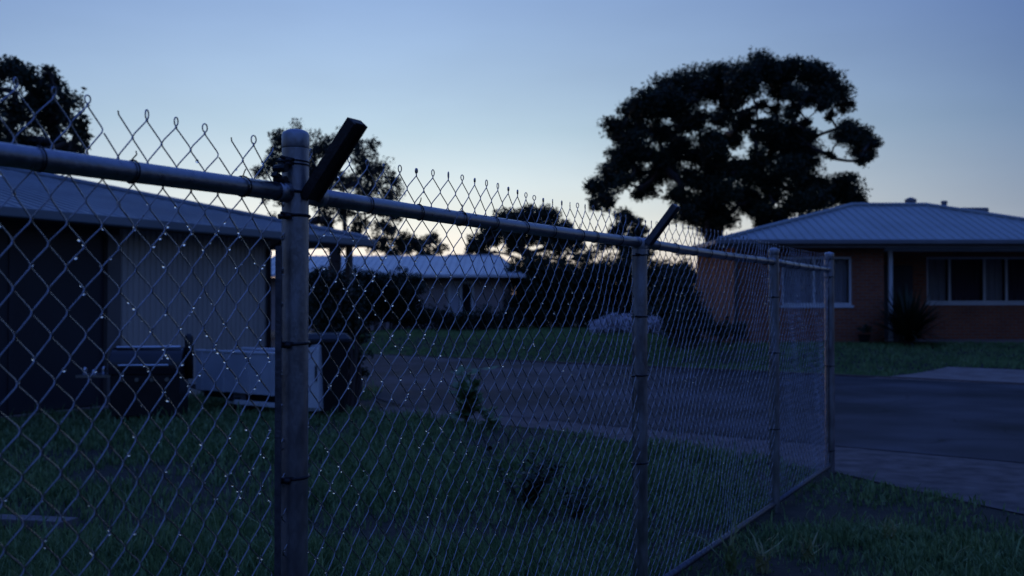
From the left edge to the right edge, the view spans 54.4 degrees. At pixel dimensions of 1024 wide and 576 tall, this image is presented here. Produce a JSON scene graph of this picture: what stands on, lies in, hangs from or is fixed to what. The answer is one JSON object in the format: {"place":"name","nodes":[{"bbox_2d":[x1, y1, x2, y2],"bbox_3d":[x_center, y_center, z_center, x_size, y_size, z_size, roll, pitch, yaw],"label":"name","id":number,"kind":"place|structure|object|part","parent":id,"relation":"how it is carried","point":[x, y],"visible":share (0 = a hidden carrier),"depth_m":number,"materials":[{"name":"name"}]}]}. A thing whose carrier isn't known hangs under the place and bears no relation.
{"place":"outdoors","nodes":[
{"label":"outdoors","id":0,"kind":"place"},
{"bbox_2d":[101,366,105,373],"bbox_3d":[-5.120,1.031,12.481,0.057,0.100,0.060,0,-1,0],"label":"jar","id":1,"kind":"object","parent":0,"point":[103,369],"visible":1,"depth_m":12.46,"materials":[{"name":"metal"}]},
{"bbox_2d":[0,321,1023,575],"bbox_3d":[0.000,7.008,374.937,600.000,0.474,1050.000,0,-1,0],"label":"ground","id":2,"kind":"structure","parent":0,"point":[796,513],"depth_m":7.40,"materials":[{"name":"green plant"}]},
{"bbox_2d":[0,514,77,528],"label":"plank","id":3,"kind":"object","parent":2,"relation":"on","point":[32,521],"visible":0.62,"depth_m":6.51,"materials":[{"name":"grey wood"}]},
{"bbox_2d":[0,54,94,175],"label":"dense tree","id":4,"kind":"object","parent":2,"relation":"on","point":[52,120],"visible":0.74,"depth_m":26.14,"materials":[{"name":"green plant"}]},
{"bbox_2d":[76,334,193,423],"bbox_3d":[-4.727,1.139,12.537,1.375,1.120,0.584,0,-1,-6],"label":"barbecue","id":5,"kind":"object","parent":2,"relation":"on","point":[135,377],"visible":0.77,"depth_m":12.35,"materials":[{"name":"black metal"}]},
{"bbox_2d":[0,167,376,418],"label":"shed","id":6,"kind":"structure","parent":2,"relation":"on","point":[49,313],"depth_m":14.65,"materials":[{"name":"corrugated metal sheet"},{"name":"painted steel"}]},
{"bbox_2d":[0,227,103,415],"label":"sliding door","id":7,"kind":"structure","parent":6,"relation":"in","point":[16,360],"depth_m":13.66,"materials":[{"name":"black glass"}]},
{"bbox_2d":[189,347,274,411],"bbox_3d":[-3.769,1.288,13.940,2.499,0.865,1.051,-1,-1,35],"label":"box trailer","id":8,"kind":"object","parent":2,"relation":"on","point":[214,365],"visible":0.53,"depth_m":13.38,"materials":[{"name":"paint"}]},
{"bbox_2d":[308,344,322,416],"bbox_3d":[-2.630,1.223,13.160,0.330,0.970,0.560,0,-1,7],"label":"white cabinet","id":9,"kind":"object","parent":2,"relation":"on","point":[316,388],"visible":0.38,"depth_m":12.91,"materials":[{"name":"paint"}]},
{"bbox_3d":[-2.658,1.169,12.927,0.310,0.790,0.025,0,-1,7],"label":"door","id":10,"kind":"part","parent":9,"relation":"part of","materials":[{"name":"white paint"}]},
{"bbox_2d":[308,332,352,412],"bbox_3d":[-2.508,1.156,13.367,0.660,1.110,0.848,0,-1,-14],"label":"wheelie bin","id":11,"kind":"object","parent":2,"relation":"on","point":[330,372],"visible":0.54,"depth_m":13.05,"materials":[{"name":"black plastic"}]},
{"bbox_2d":[250,118,424,329],"bbox_3d":[-5.778,-1.776,31.875,5.796,7.449,4.023,0,-1,0],"label":"gum tree","id":12,"kind":"object","parent":2,"relation":"on","point":[319,149],"visible":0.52,"depth_m":31.32,"materials":[{"name":"green plant"}]},
{"bbox_2d":[309,266,373,407],"bbox_3d":[-2.518,0.729,14.429,0.982,2.118,0.825,0,-1,0],"label":"tall shrub","id":13,"kind":"object","parent":2,"relation":"on","point":[354,322],"visible":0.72,"depth_m":14.37,"materials":[{"name":"green plant"}]},
{"bbox_2d":[0,77,835,575],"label":"chain link fence","id":14,"kind":"object","parent":2,"relation":"on","point":[296,189],"visible":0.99,"depth_m":3.12,"materials":[{"name":"metal"}]},
{"bbox_2d":[0,152,825,575],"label":"dew drops","id":15,"kind":"object","parent":14,"relation":"on","point":[118,204],"visible":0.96,"depth_m":2.66,"materials":[{"name":"clear liquid"}]},
{"bbox_2d":[388,229,449,255],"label":"bushy tree","id":16,"kind":"object","parent":2,"relation":"on","point":[427,244],"visible":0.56,"depth_m":50.06,"materials":[{"name":"green plant"}]},
{"bbox_2d":[448,364,499,426],"bbox_3d":[-0.520,1.305,11.917,0.558,0.832,0.528,-1,-1,39],"label":"leafy sapling","id":17,"kind":"object","parent":2,"relation":"on","point":[471,398],"visible":0.75,"depth_m":11.84,"materials":[{"name":"green plant"}]},
{"bbox_2d":[467,404,503,429],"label":"weed","id":18,"kind":"object","parent":2,"relation":"on","point":[491,419],"visible":0.81,"depth_m":11.85,"materials":[{"name":"green plant"}]},
{"bbox_2d":[464,203,586,258],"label":"umbrella tree","id":19,"kind":"object","parent":2,"relation":"on","point":[510,243],"visible":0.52,"depth_m":55.31,"materials":[{"name":"green plant"}]},
{"bbox_2d":[481,439,569,510],"bbox_3d":[0.098,1.367,7.088,0.649,0.564,0.484,0,-1,0],"label":"tall weed","id":20,"kind":"object","parent":2,"relation":"on","point":[538,484],"visible":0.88,"depth_m":7.14,"materials":[{"name":"green plant"}]},
{"bbox_2d":[464,243,605,262],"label":"thin tree","id":21,"kind":"object","parent":2,"relation":"on","point":[565,254],"visible":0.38,"depth_m":60.22,"materials":[{"name":"green plant"}]},
{"bbox_2d":[546,467,603,522],"bbox_3d":[0.440,1.447,6.852,0.394,0.397,0.418,0,-1,11],"label":"straggly weed","id":22,"kind":"object","parent":2,"relation":"on","point":[583,500],"visible":0.81,"depth_m":6.83,"materials":[{"name":"green plant"}]},
{"bbox_2d":[501,249,696,328],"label":"hedge","id":23,"kind":"object","parent":2,"relation":"on","point":[540,317],"visible":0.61,"depth_m":40.35,"materials":[{"name":"green plant"}]},
{"bbox_2d":[589,310,664,334],"bbox_3d":[3.865,1.204,33.493,2.733,1.106,1.588,0,-1,0],"label":"flowering shrub","id":24,"kind":"object","parent":2,"relation":"on","point":[606,327],"visible":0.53,"depth_m":33.05,"materials":[{"name":"plant"}]},
{"bbox_2d":[600,205,656,260],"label":"round tree","id":25,"kind":"object","parent":2,"relation":"on","point":[633,218],"visible":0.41,"depth_m":51.55,"materials":[{"name":"green plant"}]},
{"bbox_2d":[353,325,1023,375],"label":"lawn","id":26,"kind":"structure","parent":2,"relation":"on","point":[1002,362],"depth_m":24.80,"materials":[{"name":"green plant"}]},
{"bbox_2d":[271,254,525,330],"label":"bungalow","id":27,"kind":"object","parent":26,"relation":"on","point":[422,265],"visible":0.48,"depth_m":40.64,"materials":[{"name":"metal"}]},
{"bbox_2d":[448,281,473,315],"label":"window","id":28,"kind":"structure","parent":27,"relation":"in","point":[463,290],"depth_m":40.60,"materials":[{"name":"white glass"}]},
{"bbox_2d":[309,265,527,331],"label":"garden bushes","id":29,"kind":"object","parent":26,"relation":"on","point":[381,308],"visible":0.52,"depth_m":37.24,"materials":[{"name":"green plant"}]},
{"bbox_2d":[647,261,748,350],"bbox_3d":[4.686,0.480,25.138,2.626,2.324,1.304,0,-1,0],"label":"corner bush","id":30,"kind":"object","parent":2,"relation":"on","point":[670,306],"visible":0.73,"depth_m":24.94,"materials":[{"name":"green plant"}]},
{"bbox_2d":[374,406,1023,513],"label":"footpath","id":31,"kind":"structure","parent":2,"relation":"on","point":[997,484],"depth_m":9.25,"materials":[{"name":"grey concrete"}]},
{"bbox_2d":[377,353,1023,384],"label":"kerb","id":32,"kind":"structure","parent":2,"relation":"on","point":[1016,383],"depth_m":21.72,"materials":[{"name":"grey concrete"}]},
{"bbox_2d":[688,515,760,573],"bbox_3d":[1.171,1.432,5.515,0.546,0.339,0.304,-1,-1,31],"label":"grass tuft","id":33,"kind":"object","parent":2,"relation":"on","point":[730,565],"visible":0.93,"depth_m":5.53,"materials":[{"name":"green plant"}]},
{"bbox_2d":[581,45,884,241],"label":"spreading tree","id":34,"kind":"object","parent":2,"relation":"on","point":[715,176],"visible":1,"depth_m":40.82,"materials":[{"name":"green plant"}]},
{"bbox_2d":[741,530,785,573],"bbox_3d":[1.397,1.471,5.521,0.304,0.260,0.341,0,-1,12],"label":"grass tuft","id":35,"kind":"object","parent":2,"relation":"on","point":[761,566],"visible":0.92,"depth_m":5.52,"materials":[{"name":"green plant"}]},
{"bbox_2d":[795,528,824,561],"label":"grass tuft","id":36,"kind":"object","parent":2,"relation":"on","point":[808,551],"visible":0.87,"depth_m":5.77,"materials":[{"name":"green plant"}]},
{"bbox_2d":[675,197,1023,343],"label":"brick house","id":37,"kind":"structure","parent":2,"relation":"on","point":[965,266],"depth_m":26.58,"materials":[{"name":"brick"}]},
{"bbox_2d":[780,257,853,307],"bbox_3d":[7.965,-0.150,26.050,1.910,1.330,0.150,0,-1,0],"label":"window","id":38,"kind":"structure","parent":37,"relation":"in","point":[842,265],"depth_m":26.08,"materials":[{"name":"glass"}]},
{"bbox_2d":[884,265,912,337],"bbox_3d":[10.610,0.380,27.370,0.820,2.010,0.046,0,-1,0],"label":"door","id":39,"kind":"structure","parent":37,"relation":"in","point":[902,274],"depth_m":27.36,"materials":[{"name":"metal"}]},
{"bbox_2d":[925,257,1023,304],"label":"window","id":40,"kind":"structure","parent":37,"relation":"in","point":[950,280],"depth_m":27.49,"materials":[{"name":"glass"}]},
{"bbox_2d":[857,323,872,342],"bbox_3d":[8.994,1.171,25.385,0.384,0.548,0.340,0,-1,0],"label":"flower pot","id":41,"kind":"object","parent":2,"relation":"on","point":[861,337],"visible":0.97,"depth_m":25.33,"materials":[{"name":"black plastic"}]},
{"bbox_2d":[865,513,902,539],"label":"grass tuft","id":42,"kind":"object","parent":2,"relation":"on","point":[892,535],"visible":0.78,"depth_m":6.17,"materials":[{"name":"green plant"}]},
{"bbox_2d":[862,283,954,347],"bbox_3d":[9.951,0.672,24.974,2.599,1.650,2.657,0,-1,0],"label":"spiky plant","id":43,"kind":"object","parent":2,"relation":"on","point":[909,322],"visible":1,"depth_m":24.73,"materials":[{"name":"green plant"}]},
{"bbox_2d":[0,0,1023,293],"label":"sky","id":44,"kind":"structure","parent":0,"point":[513,94],"materials":[{"name":"blue"}]},
{"bbox_2d":[271,346,1023,462],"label":"road","id":45,"kind":"structure","parent":0,"point":[969,420],"depth_m":14.96,"materials":[{"name":"grey asphalt"}]},
{"bbox_2d":[873,367,1023,384],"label":"driveway","id":46,"kind":"structure","parent":0,"point":[986,374],"depth_m":20.37,"materials":[{"name":"concrete"}]}
]}

